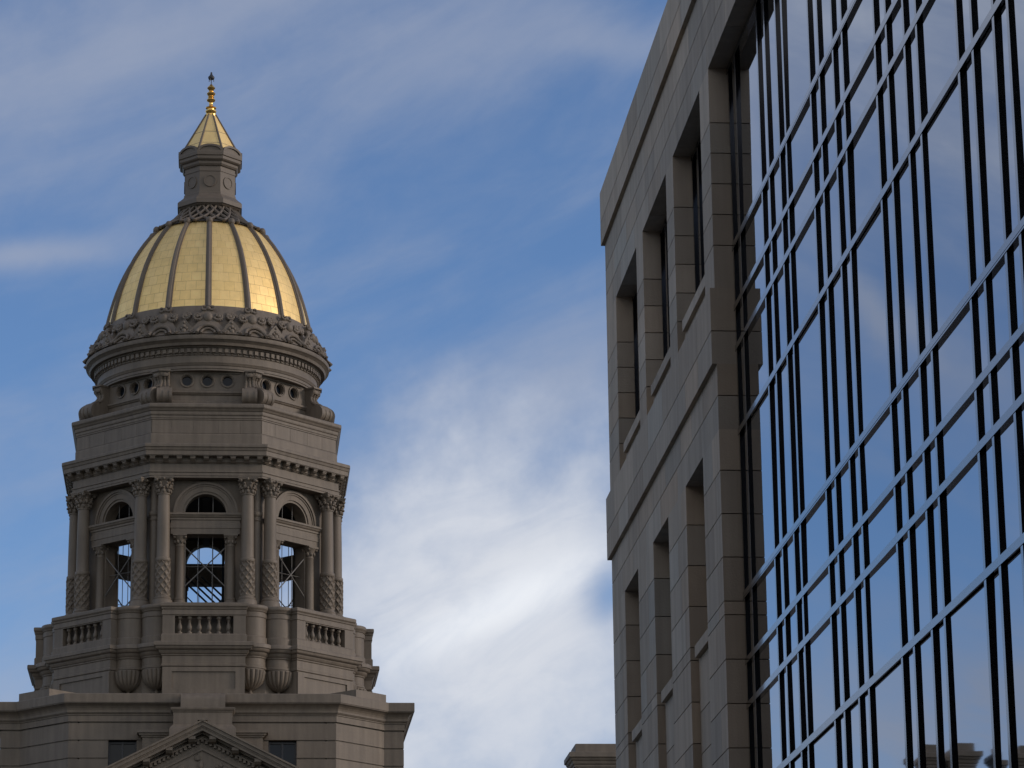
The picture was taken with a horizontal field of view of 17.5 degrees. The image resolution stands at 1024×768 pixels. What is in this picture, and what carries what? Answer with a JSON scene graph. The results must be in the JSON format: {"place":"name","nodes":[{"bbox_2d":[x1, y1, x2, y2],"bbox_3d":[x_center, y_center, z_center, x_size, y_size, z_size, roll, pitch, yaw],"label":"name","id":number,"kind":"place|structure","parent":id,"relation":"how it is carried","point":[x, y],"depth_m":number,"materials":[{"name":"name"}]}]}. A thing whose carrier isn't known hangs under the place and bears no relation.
{"place":"outdoors","nodes":[
{"label":"outdoors","id":0,"kind":"place"},
{"bbox_2d":[0,72,414,767],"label":"domed tower","id":1,"kind":"structure","parent":0,"point":[206,420],"depth_m":113.52,"materials":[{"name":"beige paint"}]},
{"bbox_2d":[115,384,125,398],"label":"round window","id":2,"kind":"structure","parent":1,"relation":"in","point":[120,391],"depth_m":116.46,"materials":[{"name":"beige paint"}]},
{"bbox_2d":[108,741,136,764],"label":"window","id":3,"kind":"structure","parent":1,"relation":"in","point":[117,750],"depth_m":108.50,"materials":[{"name":"grey glass"}]},
{"bbox_2d":[129,381,139,394],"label":"round window","id":4,"kind":"structure","parent":1,"relation":"in","point":[134,387],"depth_m":116.03,"materials":[{"name":"beige paint"}]},
{"bbox_2d":[143,377,153,389],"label":"round window","id":5,"kind":"structure","parent":1,"relation":"in","point":[148,382],"depth_m":115.61,"materials":[{"name":"beige paint"}]},
{"bbox_2d":[180,373,193,387],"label":"round window","id":6,"kind":"structure","parent":1,"relation":"in","point":[186,380],"depth_m":115.16,"materials":[{"name":"beige paint"}]},
{"bbox_2d":[200,374,214,387],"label":"round window","id":7,"kind":"structure","parent":1,"relation":"in","point":[206,380],"depth_m":115.21,"materials":[{"name":"beige paint"}]},
{"bbox_2d":[220,374,234,387],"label":"round window","id":8,"kind":"structure","parent":1,"relation":"in","point":[227,380],"depth_m":115.27,"materials":[{"name":"beige paint"}]},
{"bbox_2d":[261,378,271,390],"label":"round window","id":9,"kind":"structure","parent":1,"relation":"in","point":[265,383],"depth_m":115.98,"materials":[{"name":"beige paint"}]},
{"bbox_2d":[275,382,284,396],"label":"round window","id":10,"kind":"structure","parent":1,"relation":"in","point":[279,387],"depth_m":116.49,"materials":[{"name":"beige paint"}]},
{"bbox_2d":[268,741,296,765],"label":"window","id":11,"kind":"structure","parent":1,"relation":"in","point":[285,750],"depth_m":108.95,"materials":[{"name":"grey glass"}]},
{"bbox_2d":[289,386,298,399],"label":"round window","id":12,"kind":"structure","parent":1,"relation":"in","point":[293,391],"depth_m":117.00,"materials":[{"name":"black glass"}]},
{"bbox_2d":[0,0,666,767],"label":"sky","id":13,"kind":"structure","parent":0,"point":[428,176],"materials":[{"name":"blue"}]},
{"bbox_2d":[564,744,615,767],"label":"stone wing","id":14,"kind":"structure","parent":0,"point":[591,755],"depth_m":110.25,"materials":[{"name":"grey stone"}]},
{"bbox_2d":[600,0,1023,767],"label":"office building","id":15,"kind":"structure","parent":0,"point":[812,224],"depth_m":29.32,"materials":[{"name":"stone"}]},
{"bbox_2d":[632,287,639,417],"bbox_3d":[1.673,-0.438,41.468,0.050,1.980,2.100,1,-15,-5],"label":"window","id":16,"kind":"structure","parent":15,"relation":"in","point":[634,299],"depth_m":42.42,"materials":[{"name":"black glass"}]},
{"bbox_2d":[660,215,669,359],"bbox_3d":[1.911,-1.165,38.842,0.050,1.980,2.130,1,-15,-5],"label":"window","id":17,"kind":"structure","parent":15,"relation":"in","point":[663,232],"depth_m":39.73,"materials":[{"name":"black glass"}]},
{"bbox_2d":[691,134,704,292],"bbox_3d":[2.148,-1.888,36.230,0.050,1.980,2.130,1,-15,-5],"label":"window","id":18,"kind":"structure","parent":15,"relation":"in","point":[696,170],"depth_m":37.05,"materials":[{"name":"black glass"}]}
]}

